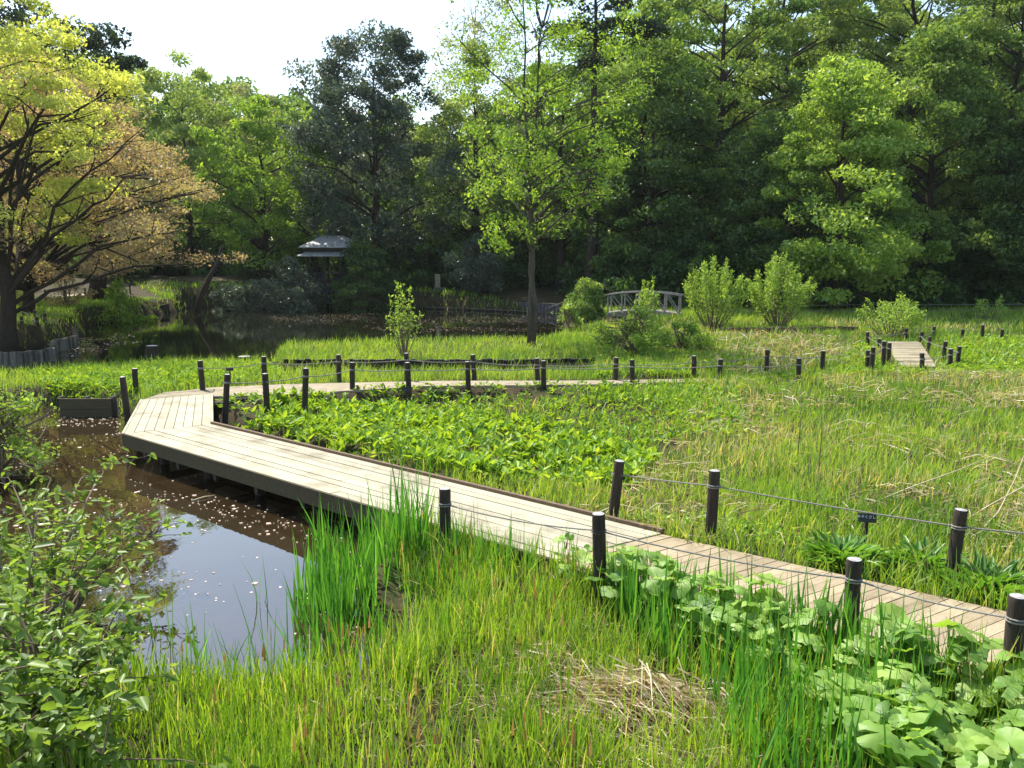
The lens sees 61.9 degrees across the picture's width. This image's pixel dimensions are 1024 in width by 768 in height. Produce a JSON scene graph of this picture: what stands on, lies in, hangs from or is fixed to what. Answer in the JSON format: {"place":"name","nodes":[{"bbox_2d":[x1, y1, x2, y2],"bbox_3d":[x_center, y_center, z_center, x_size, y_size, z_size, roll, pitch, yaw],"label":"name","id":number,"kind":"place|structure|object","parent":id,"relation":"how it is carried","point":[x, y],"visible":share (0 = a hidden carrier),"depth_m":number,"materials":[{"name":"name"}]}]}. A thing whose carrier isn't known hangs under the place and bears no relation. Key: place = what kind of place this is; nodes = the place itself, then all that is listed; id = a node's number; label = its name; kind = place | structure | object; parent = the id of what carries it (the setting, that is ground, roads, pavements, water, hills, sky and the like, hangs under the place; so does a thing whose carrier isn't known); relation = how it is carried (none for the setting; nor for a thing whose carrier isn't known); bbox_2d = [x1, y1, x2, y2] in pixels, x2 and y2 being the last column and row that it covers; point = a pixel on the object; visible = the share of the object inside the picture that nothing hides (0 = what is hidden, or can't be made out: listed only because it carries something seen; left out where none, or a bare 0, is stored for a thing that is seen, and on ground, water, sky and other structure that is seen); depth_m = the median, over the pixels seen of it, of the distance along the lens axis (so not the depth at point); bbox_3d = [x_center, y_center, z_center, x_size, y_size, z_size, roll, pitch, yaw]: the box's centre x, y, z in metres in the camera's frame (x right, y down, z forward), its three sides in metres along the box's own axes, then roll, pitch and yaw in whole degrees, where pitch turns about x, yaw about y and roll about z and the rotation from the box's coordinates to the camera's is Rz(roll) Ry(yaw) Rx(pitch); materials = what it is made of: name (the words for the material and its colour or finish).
{"place":"outdoors","nodes":[
{"label":"outdoors","id":0,"kind":"place"},
{"bbox_2d":[0,406,389,692],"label":"water","id":1,"kind":"structure","parent":0,"point":[228,548],"depth_m":11.86,"materials":[{"name":"liquid"}]},
{"bbox_2d":[1,307,565,375],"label":"water","id":2,"kind":"structure","parent":0,"point":[205,332],"depth_m":45.24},
{"bbox_2d":[144,345,159,360],"bbox_3d":[-12.983,-0.976,30.800,0.549,0.832,0.554,0,9,0],"label":"tree stump","id":3,"kind":"object","parent":2,"relation":"in","point":[152,350],"visible":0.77,"depth_m":30.59,"materials":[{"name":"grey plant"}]},
{"bbox_2d":[7,314,537,676],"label":"floating petals","id":4,"kind":"object","parent":2,"relation":"on","point":[193,495],"visible":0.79,"depth_m":13.56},
{"bbox_2d":[186,378,719,397],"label":"path","id":5,"kind":"structure","parent":0,"point":[329,387],"depth_m":22.71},
{"bbox_2d":[146,388,214,398],"bbox_3d":[-8.238,0.261,21.215,1.800,0.046,0.904,-5,10,-29],"label":"plank landing","id":6,"kind":"object","parent":5,"relation":"on","point":[188,393],"visible":0.81,"depth_m":21.25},
{"bbox_2d":[0,0,1021,239],"label":"sky","id":7,"kind":"structure","parent":0,"point":[253,39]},
{"bbox_2d":[0,200,1023,767],"bbox_3d":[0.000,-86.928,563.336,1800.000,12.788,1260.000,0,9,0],"label":"ground","id":8,"kind":"structure","parent":0,"point":[32,336],"depth_m":18.92,"materials":[{"name":"plant"}]},
{"bbox_2d":[11,272,38,305],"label":"leafy shrub","id":9,"kind":"object","parent":8,"relation":"on","point":[20,294],"visible":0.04,"depth_m":49.50,"materials":[{"name":"green plant"}]},
{"bbox_2d":[0,380,62,483],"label":"leafy shrub","id":10,"kind":"object","parent":8,"relation":"on","point":[12,411],"visible":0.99,"depth_m":15.23,"materials":[{"name":"green plant"}]},
{"bbox_2d":[17,309,46,326],"bbox_3d":[-22.151,-3.005,39.345,1.366,0.642,6.456,-4,9,-23],"label":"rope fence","id":11,"kind":"object","parent":8,"relation":"on","point":[21,321],"visible":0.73,"depth_m":39.01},
{"bbox_2d":[0,0,70,243],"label":"dark conifer","id":12,"kind":"object","parent":8,"relation":"on","point":[19,15],"visible":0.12,"depth_m":58.38,"materials":[{"name":"green plant"}]},
{"bbox_2d":[0,327,78,366],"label":"log wall","id":13,"kind":"structure","parent":8,"relation":"on","point":[27,357],"depth_m":31.61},
{"bbox_2d":[34,274,97,306],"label":"twiggy shrub","id":14,"kind":"object","parent":8,"relation":"on","point":[60,302],"visible":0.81,"depth_m":49.74,"materials":[{"name":"green plant"}]},
{"bbox_2d":[18,283,130,300],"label":"cord fence","id":15,"kind":"object","parent":8,"relation":"on","point":[85,290],"visible":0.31,"depth_m":59.67,"materials":[{"name":"grey wood"}]},
{"bbox_2d":[58,396,117,416],"bbox_3d":[-10.524,0.825,21.193,1.435,1.040,0.225,0,9,0],"label":"plank weir","id":16,"kind":"object","parent":8,"relation":"on","point":[87,406],"visible":0.6,"depth_m":21.05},
{"bbox_2d":[2,14,174,300],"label":"dark conifer","id":17,"kind":"object","parent":8,"relation":"on","point":[99,44],"visible":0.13,"depth_m":54.46,"materials":[{"name":"green plant"}]},
{"bbox_2d":[0,447,193,622],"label":"broadleaf shrub","id":18,"kind":"object","parent":8,"relation":"on","point":[31,541],"visible":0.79,"depth_m":9.61,"materials":[{"name":"green plant"}]},
{"bbox_2d":[0,0,204,351],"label":"maple tree","id":19,"kind":"object","parent":8,"relation":"on","point":[10,283],"visible":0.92,"depth_m":34.10,"materials":[{"name":"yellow plant"}]},
{"bbox_2d":[0,44,248,313],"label":"cherry tree","id":20,"kind":"object","parent":8,"relation":"on","point":[124,252],"visible":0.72,"depth_m":42.59,"materials":[{"name":"brown plant"}]},
{"bbox_2d":[94,277,160,323],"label":"leafy shrub","id":21,"kind":"object","parent":8,"relation":"on","point":[116,295],"visible":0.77,"depth_m":50.35,"materials":[{"name":"green plant"}]},
{"bbox_2d":[119,368,138,425],"bbox_3d":[-9.199,0.878,20.671,0.256,2.544,3.046,-3,9,-21],"label":"rope fence","id":22,"kind":"object","parent":8,"relation":"on","point":[125,399],"visible":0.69,"depth_m":19.22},
{"bbox_2d":[0,515,259,767],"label":"broadleaf shrub","id":23,"kind":"object","parent":8,"relation":"on","point":[37,689],"visible":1,"depth_m":5.68,"materials":[{"name":"green plant"}]},
{"bbox_2d":[149,301,183,309],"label":"log edging","id":24,"kind":"object","parent":8,"relation":"on","point":[181,304],"visible":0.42,"depth_m":61.04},
{"bbox_2d":[114,48,272,273],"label":"olive tree","id":25,"kind":"object","parent":8,"relation":"on","point":[198,112],"visible":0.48,"depth_m":71.90,"materials":[{"name":"green plant"}]},
{"bbox_2d":[193,246,221,312],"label":"leaning trunk","id":26,"kind":"object","parent":8,"relation":"on","point":[200,298],"visible":0.99,"depth_m":57.03,"materials":[{"name":"brown plant"}]},
{"bbox_2d":[155,80,290,246],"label":"grey green tree","id":27,"kind":"object","parent":8,"relation":"on","point":[238,88],"visible":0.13,"depth_m":80.03,"materials":[{"name":"green plant"}]},
{"bbox_2d":[226,368,233,384],"bbox_3d":[-7.744,-0.153,23.451,0.200,0.608,0.047,-2,9,-11],"label":"name stake","id":28,"kind":"object","parent":8,"relation":"on","point":[229,369],"visible":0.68,"depth_m":23.41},
{"bbox_2d":[208,283,260,311],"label":"grey shrub","id":29,"kind":"object","parent":8,"relation":"on","point":[234,300],"visible":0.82,"depth_m":60.33,"materials":[{"name":"green plant"}]},
{"bbox_2d":[214,396,255,415],"bbox_3d":[-6.684,0.758,20.760,0.212,0.821,1.159,7,11,37],"label":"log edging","id":30,"kind":"object","parent":8,"relation":"on","point":[216,409],"visible":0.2,"depth_m":20.32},
{"bbox_2d":[237,356,250,362],"bbox_3d":[-8.958,-0.579,28.575,0.549,0.712,0.554,0,9,0],"label":"tree stump","id":31,"kind":"object","parent":8,"relation":"on","point":[240,357],"visible":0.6,"depth_m":28.39,"materials":[{"name":"grey wood"}]},
{"bbox_2d":[170,93,344,279],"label":"lime tree","id":32,"kind":"object","parent":8,"relation":"on","point":[253,181],"visible":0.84,"depth_m":65.93,"materials":[{"name":"green plant"}]},
{"bbox_2d":[246,255,331,312],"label":"grey shrub","id":33,"kind":"object","parent":8,"relation":"on","point":[315,297],"visible":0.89,"depth_m":61.06,"materials":[{"name":"green plant"}]},
{"bbox_2d":[255,164,353,278],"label":"lime tree","id":34,"kind":"object","parent":8,"relation":"on","point":[316,259],"visible":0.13,"depth_m":72.44,"materials":[{"name":"green plant"}]},
{"bbox_2d":[45,538,601,767],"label":"sedge seed heads","id":35,"kind":"object","parent":8,"relation":"on","point":[573,736],"visible":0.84,"depth_m":6.46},
{"bbox_2d":[297,235,360,292],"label":"pavilion","id":36,"kind":"structure","parent":8,"relation":"on","point":[324,246],"depth_m":63.88,"materials":[{"name":"grey wood"}]},
{"bbox_2d":[327,237,406,311],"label":"spreading shrub","id":37,"kind":"object","parent":8,"relation":"on","point":[366,257],"visible":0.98,"depth_m":61.97,"materials":[{"name":"green plant"}]},
{"bbox_2d":[269,18,484,286],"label":"evergreen oak","id":38,"kind":"object","parent":8,"relation":"on","point":[381,108],"visible":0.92,"depth_m":64.58,"materials":[{"name":"green plant"}]},
{"bbox_2d":[121,393,663,567],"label":"boardwalk","id":39,"kind":"structure","parent":8,"relation":"on","point":[306,474],"depth_m":13.27,"materials":[{"name":"brown wood"}]},
{"bbox_2d":[402,388,409,405],"bbox_3d":[-2.494,0.500,20.121,0.200,0.835,0.047,-1,9,-4],"label":"name stake","id":40,"kind":"object","parent":8,"relation":"on","point":[405,390],"visible":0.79,"depth_m":20.06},
{"bbox_2d":[385,280,427,355],"bbox_3d":[-3.733,-2.198,29.773,1.212,2.865,1.365,8,11,41],"label":"sapling","id":41,"kind":"object","parent":8,"relation":"on","point":[401,335],"visible":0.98,"depth_m":29.66,"materials":[{"name":"green plant"}]},
{"bbox_2d":[283,357,594,369],"bbox_3d":[-2.365,-0.294,28.441,10.479,1.128,0.521,0,9,-1],"label":"log edging","id":42,"kind":"object","parent":8,"relation":"on","point":[489,360],"visible":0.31,"depth_m":28.26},
{"bbox_2d":[434,274,444,290],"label":"stone marker","id":43,"kind":"object","parent":8,"relation":"on","point":[437,280],"visible":0.86,"depth_m":65.46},
{"bbox_2d":[441,232,504,294],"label":"grey shrub","id":44,"kind":"object","parent":8,"relation":"on","point":[479,279],"visible":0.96,"depth_m":62.60,"materials":[{"name":"green plant"}]},
{"bbox_2d":[402,38,545,266],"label":"broadleaf tree","id":45,"kind":"object","parent":8,"relation":"on","point":[472,221],"visible":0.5,"depth_m":66.32,"materials":[{"name":"green plant"}]},
{"bbox_2d":[419,0,541,180],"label":"willow tree","id":46,"kind":"object","parent":8,"relation":"on","point":[478,25],"visible":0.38,"depth_m":74.04,"materials":[{"name":"green plant"}]},
{"bbox_2d":[231,380,754,487],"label":"marsh plants","id":47,"kind":"object","parent":8,"relation":"on","point":[624,449],"visible":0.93,"depth_m":17.72,"materials":[{"name":"green plant"}]},
{"bbox_2d":[197,349,825,389],"bbox_3d":[0.618,-0.347,24.090,17.832,1.217,1.743,-2,9,-10],"label":"rope fence","id":48,"kind":"object","parent":8,"relation":"on","point":[264,363],"visible":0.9,"depth_m":23.66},
{"bbox_2d":[0,490,1023,767],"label":"sedge grass","id":49,"kind":"structure","parent":8,"relation":"on","point":[262,734],"depth_m":6.92,"materials":[{"name":"plant"}]},
{"bbox_2d":[0,279,1023,416],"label":"bank grass","id":50,"kind":"structure","parent":8,"relation":"on","point":[345,349],"depth_m":29.03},
{"bbox_2d":[0,0,1023,256],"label":"woodland","id":51,"kind":"object","parent":8,"relation":"on","point":[284,102],"visible":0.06,"depth_m":81.94,"materials":[{"name":"green plant"}]},
{"bbox_2d":[222,358,801,424],"bbox_3d":[0.488,0.122,22.659,15.679,1.803,2.062,-3,9,-19],"label":"rope fence","id":52,"kind":"object","parent":8,"relation":"on","point":[305,384],"visible":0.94,"depth_m":21.91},
{"bbox_2d":[425,300,603,313],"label":"cord fence","id":53,"kind":"object","parent":8,"relation":"on","point":[511,310],"visible":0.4,"depth_m":59.59,"materials":[{"name":"grey wood"}]},
{"bbox_2d":[6,204,1023,309],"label":"undergrowth","id":54,"kind":"object","parent":8,"relation":"on","point":[966,281],"visible":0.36,"depth_m":59.67,"materials":[{"name":"green plant"}]},
{"bbox_2d":[20,333,1023,575],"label":"verge plants","id":55,"kind":"object","parent":8,"relation":"on","point":[980,366],"visible":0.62,"depth_m":25.14,"materials":[{"name":"green plant"}]},
{"bbox_2d":[96,445,967,767],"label":"iris leaves","id":56,"kind":"object","parent":8,"relation":"on","point":[324,573],"visible":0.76,"depth_m":7.93,"materials":[{"name":"plant"}]},
{"bbox_2d":[510,301,559,313],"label":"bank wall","id":57,"kind":"structure","parent":8,"relation":"on","point":[541,306],"depth_m":58.52,"materials":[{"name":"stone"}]},
{"bbox_2d":[429,0,660,345],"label":"alder tree","id":58,"kind":"object","parent":8,"relation":"on","point":[530,205],"visible":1,"depth_m":31.93,"materials":[{"name":"green plant"}]},
{"bbox_2d":[477,57,632,290],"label":"broadleaf tree","id":59,"kind":"object","parent":8,"relation":"on","point":[579,112],"visible":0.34,"depth_m":62.80,"materials":[{"name":"green plant"}]},
{"bbox_2d":[549,302,583,330],"bbox_3d":[2.548,-3.007,40.219,1.718,1.762,1.625,0,9,0],"label":"leafy shrub","id":60,"kind":"object","parent":8,"relation":"on","point":[569,312],"visible":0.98,"depth_m":39.85,"materials":[{"name":"green plant"}]},
{"bbox_2d":[562,277,613,321],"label":"round bush","id":61,"kind":"object","parent":8,"relation":"on","point":[588,298],"visible":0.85,"depth_m":45.41,"materials":[{"name":"green plant"}]},
{"bbox_2d":[530,0,672,280],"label":"pine tree","id":62,"kind":"object","parent":8,"relation":"on","point":[592,244],"visible":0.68,"depth_m":57.94,"materials":[{"name":"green plant"}]},
{"bbox_2d":[584,301,675,358],"bbox_3d":[4.007,-1.691,29.531,3.297,2.329,2.875,6,11,35],"label":"bramble bush","id":63,"kind":"object","parent":8,"relation":"on","point":[635,334],"visible":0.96,"depth_m":29.45,"materials":[{"name":"green plant"}]},
{"bbox_2d":[265,532,1003,767],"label":"loose straw","id":64,"kind":"object","parent":8,"relation":"on","point":[522,673],"visible":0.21,"depth_m":7.42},
{"bbox_2d":[387,622,889,767],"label":"dry straw","id":65,"kind":"object","parent":8,"relation":"on","point":[663,685],"visible":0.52,"depth_m":6.83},
{"bbox_2d":[261,305,1023,610],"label":"meadow grass","id":66,"kind":"structure","parent":8,"relation":"on","point":[873,473],"depth_m":15.13,"materials":[{"name":"plant"}]},
{"bbox_2d":[606,290,683,316],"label":"footbridge","id":67,"kind":"object","parent":8,"relation":"on","point":[666,299],"visible":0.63,"depth_m":48.50,"materials":[{"name":"grey wood"}]},
{"bbox_2d":[634,275,660,329],"bbox_3d":[6.112,-3.567,38.811,1.077,2.726,1.161,-8,12,-42],"label":"sapling","id":68,"kind":"object","parent":8,"relation":"on","point":[650,297],"visible":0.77,"depth_m":38.74,"materials":[{"name":"green plant"}]},
{"bbox_2d":[575,0,729,241],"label":"broadleaf tree","id":69,"kind":"object","parent":8,"relation":"on","point":[619,75],"visible":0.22,"depth_m":66.07,"materials":[{"name":"green plant"}]},
{"bbox_2d":[572,51,743,290],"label":"broadleaf tree","id":70,"kind":"object","parent":8,"relation":"on","point":[666,173],"visible":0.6,"depth_m":58.73,"materials":[{"name":"green plant"}]},
{"bbox_2d":[654,318,719,351],"bbox_3d":[6.230,-1.590,31.030,2.680,1.709,2.708,8,12,42],"label":"bramble bush","id":71,"kind":"object","parent":8,"relation":"on","point":[683,338],"visible":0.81,"depth_m":30.88,"materials":[{"name":"green plant"}]},
{"bbox_2d":[682,254,751,329],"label":"leafy shrub","id":72,"kind":"object","parent":8,"relation":"on","point":[709,290],"visible":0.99,"depth_m":40.42,"materials":[{"name":"green plant"}]},
{"bbox_2d":[438,487,1023,698],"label":"rope fence","id":73,"kind":"object","parent":8,"relation":"on","point":[1013,616],"visible":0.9,"depth_m":7.76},
{"bbox_2d":[627,0,843,243],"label":"broadleaf tree","id":74,"kind":"object","parent":8,"relation":"on","point":[766,21],"visible":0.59,"depth_m":60.94,"materials":[{"name":"green plant"}]},
{"bbox_2d":[660,105,846,300],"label":"broadleaf tree","id":75,"kind":"object","parent":8,"relation":"on","point":[755,145],"visible":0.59,"depth_m":54.38,"materials":[{"name":"green plant"}]},
{"bbox_2d":[683,0,870,218],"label":"broadleaf tree","id":76,"kind":"object","parent":8,"relation":"on","point":[833,38],"visible":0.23,"depth_m":67.81,"materials":[{"name":"green plant"}]},
{"bbox_2d":[746,250,817,326],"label":"leafy shrub","id":77,"kind":"object","parent":8,"relation":"on","point":[773,288],"visible":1,"depth_m":41.47,"materials":[{"name":"green plant"}]},
{"bbox_2d":[552,532,1023,767],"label":"butterbur leaves","id":78,"kind":"object","parent":8,"relation":"on","point":[921,749],"visible":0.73,"depth_m":6.69,"materials":[{"name":"plant"}]},
{"bbox_2d":[721,326,857,333],"bbox_3d":[12.820,-2.237,39.362,6.632,0.829,0.135,-1,9,-8],"label":"log edging","id":79,"kind":"object","parent":8,"relation":"on","point":[770,329],"visible":0.32,"depth_m":39.25,"materials":[{"name":"brown wood"}]},
{"bbox_2d":[564,321,1023,606],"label":"meadow straw","id":80,"kind":"object","parent":8,"relation":"on","point":[852,440],"visible":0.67,"depth_m":16.48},
{"bbox_2d":[797,418,800,461],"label":"reed stalk","id":81,"kind":"object","parent":8,"relation":"on","point":[799,439],"visible":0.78,"depth_m":14.63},
{"bbox_2d":[608,459,1023,571],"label":"rope fence","id":82,"kind":"object","parent":8,"relation":"on","point":[958,526],"visible":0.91,"depth_m":10.32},
{"bbox_2d":[818,409,821,470],"bbox_3d":[4.870,0.983,13.508,0.044,1.423,0.061,0,9,0],"label":"reed stalk","id":83,"kind":"object","parent":8,"relation":"on","point":[821,439],"visible":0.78,"depth_m":13.46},
{"bbox_2d":[731,53,956,310],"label":"broadleaf tree","id":84,"kind":"object","parent":8,"relation":"on","point":[839,97],"visible":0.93,"depth_m":50.82,"materials":[{"name":"green plant"}]},
{"bbox_2d":[796,529,891,573],"bbox_3d":[3.790,1.907,9.734,1.006,0.384,1.007,8,12,44],"label":"leafy clump","id":85,"kind":"object","parent":8,"relation":"on","point":[837,545],"visible":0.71,"depth_m":9.66,"materials":[{"name":"green plant"}]},
{"bbox_2d":[858,513,876,541],"bbox_3d":[4.221,1.832,10.187,0.214,0.594,0.049,2,9,14],"label":"name stake","id":86,"kind":"object","parent":8,"relation":"on","point":[866,518],"visible":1,"depth_m":10.14,"materials":[{"name":"black plastic"}]},
{"bbox_2d":[865,328,907,369],"bbox_3d":[13.133,-1.336,30.738,1.415,1.235,11.892,5,10,27],"label":"rope fence","id":87,"kind":"object","parent":8,"relation":"on","point":[869,359],"visible":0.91,"depth_m":26.74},
{"bbox_2d":[855,291,926,337],"bbox_3d":[16.501,-2.921,36.825,2.868,2.138,2.682,0,9,0],"label":"leafy shrub","id":88,"kind":"object","parent":8,"relation":"on","point":[892,320],"visible":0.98,"depth_m":36.67,"materials":[{"name":"green plant"}]},
{"bbox_2d":[784,302,1004,315],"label":"cord fence","id":89,"kind":"object","parent":8,"relation":"on","point":[927,304],"visible":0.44,"depth_m":50.39,"materials":[{"name":"grey wood"}]},
{"bbox_2d":[801,0,1023,228],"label":"broadleaf tree","id":90,"kind":"object","parent":8,"relation":"on","point":[896,24],"visible":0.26,"depth_m":66.66,"materials":[{"name":"green plant"}]},
{"bbox_2d":[878,534,973,581],"bbox_3d":[4.602,1.945,9.556,0.914,0.360,1.011,-7,11,-40],"label":"leafy clump","id":91,"kind":"object","parent":8,"relation":"on","point":[918,547],"visible":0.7,"depth_m":9.54,"materials":[{"name":"green plant"}]},
{"bbox_2d":[844,19,1023,275],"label":"broadleaf tree","id":92,"kind":"object","parent":8,"relation":"on","point":[950,111],"visible":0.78,"depth_m":53.96,"materials":[{"name":"green plant"}]},
{"bbox_2d":[867,451,1003,504],"bbox_3d":[6.149,1.357,12.261,2.298,0.673,0.136,-2,9,-14],"label":"reed stalk","id":93,"kind":"object","parent":8,"relation":"on","point":[934,478],"visible":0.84,"depth_m":12.23,"materials":[{"name":"plant"}]},
{"bbox_2d":[918,326,961,367],"bbox_3d":[15.567,-1.322,31.257,1.264,0.958,12.354,4,9,25],"label":"rope fence","id":94,"kind":"object","parent":8,"relation":"on","point":[922,359],"visible":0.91,"depth_m":27.85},
{"bbox_2d":[890,0,1023,282],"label":"broadleaf tree","id":95,"kind":"object","parent":8,"relation":"on","point":[1016,58],"visible":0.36,"depth_m":56.86,"materials":[{"name":"green plant"}]},
{"bbox_2d":[897,0,1023,239],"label":"broadleaf tree","id":96,"kind":"object","parent":8,"relation":"on","point":[993,24],"visible":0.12,"depth_m":61.52,"materials":[{"name":"green plant"}]},
{"bbox_2d":[922,547,1023,604],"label":"leafy clump","id":97,"kind":"object","parent":8,"relation":"on","point":[1011,567],"visible":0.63,"depth_m":8.95,"materials":[{"name":"green plant"}]},
{"bbox_2d":[937,123,1023,273],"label":"broadleaf tree","id":98,"kind":"object","parent":8,"relation":"on","point":[1012,230],"visible":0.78,"depth_m":53.47,"materials":[{"name":"green plant"}]},
{"bbox_2d":[960,325,1003,339],"bbox_3d":[19.760,-1.989,35.819,2.011,0.860,1.003,-7,11,-37],"label":"rope fence","id":99,"kind":"object","parent":8,"relation":"on","point":[983,329],"visible":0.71,"depth_m":35.91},
{"bbox_2d":[974,295,1009,320],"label":"sapling","id":100,"kind":"object","parent":8,"relation":"on","point":[982,309],"visible":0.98,"depth_m":45.77,"materials":[{"name":"green plant"}]},
{"bbox_2d":[965,562,1023,608],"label":"leafy clump","id":101,"kind":"object","parent":8,"relation":"on","point":[1019,579],"visible":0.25,"depth_m":8.77,"materials":[{"name":"green plant"}]},
{"bbox_2d":[970,486,1023,516],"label":"reed stalk","id":102,"kind":"object","parent":8,"relation":"on","point":[997,501],"visible":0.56,"depth_m":11.34,"materials":[{"name":"plant"}]},
{"bbox_2d":[973,455,1023,537],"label":"reed stalk","id":103,"kind":"object","parent":8,"relation":"on","point":[989,521],"visible":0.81,"depth_m":11.25,"materials":[{"name":"plant"}]},
{"bbox_2d":[555,534,1005,693],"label":"plank path","id":104,"kind":"structure","parent":0,"point":[995,628],"depth_m":8.83,"materials":[{"name":"brown wood"}]},
{"bbox_2d":[888,342,935,367],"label":"plank path","id":105,"kind":"structure","parent":0,"point":[906,352],"depth_m":29.95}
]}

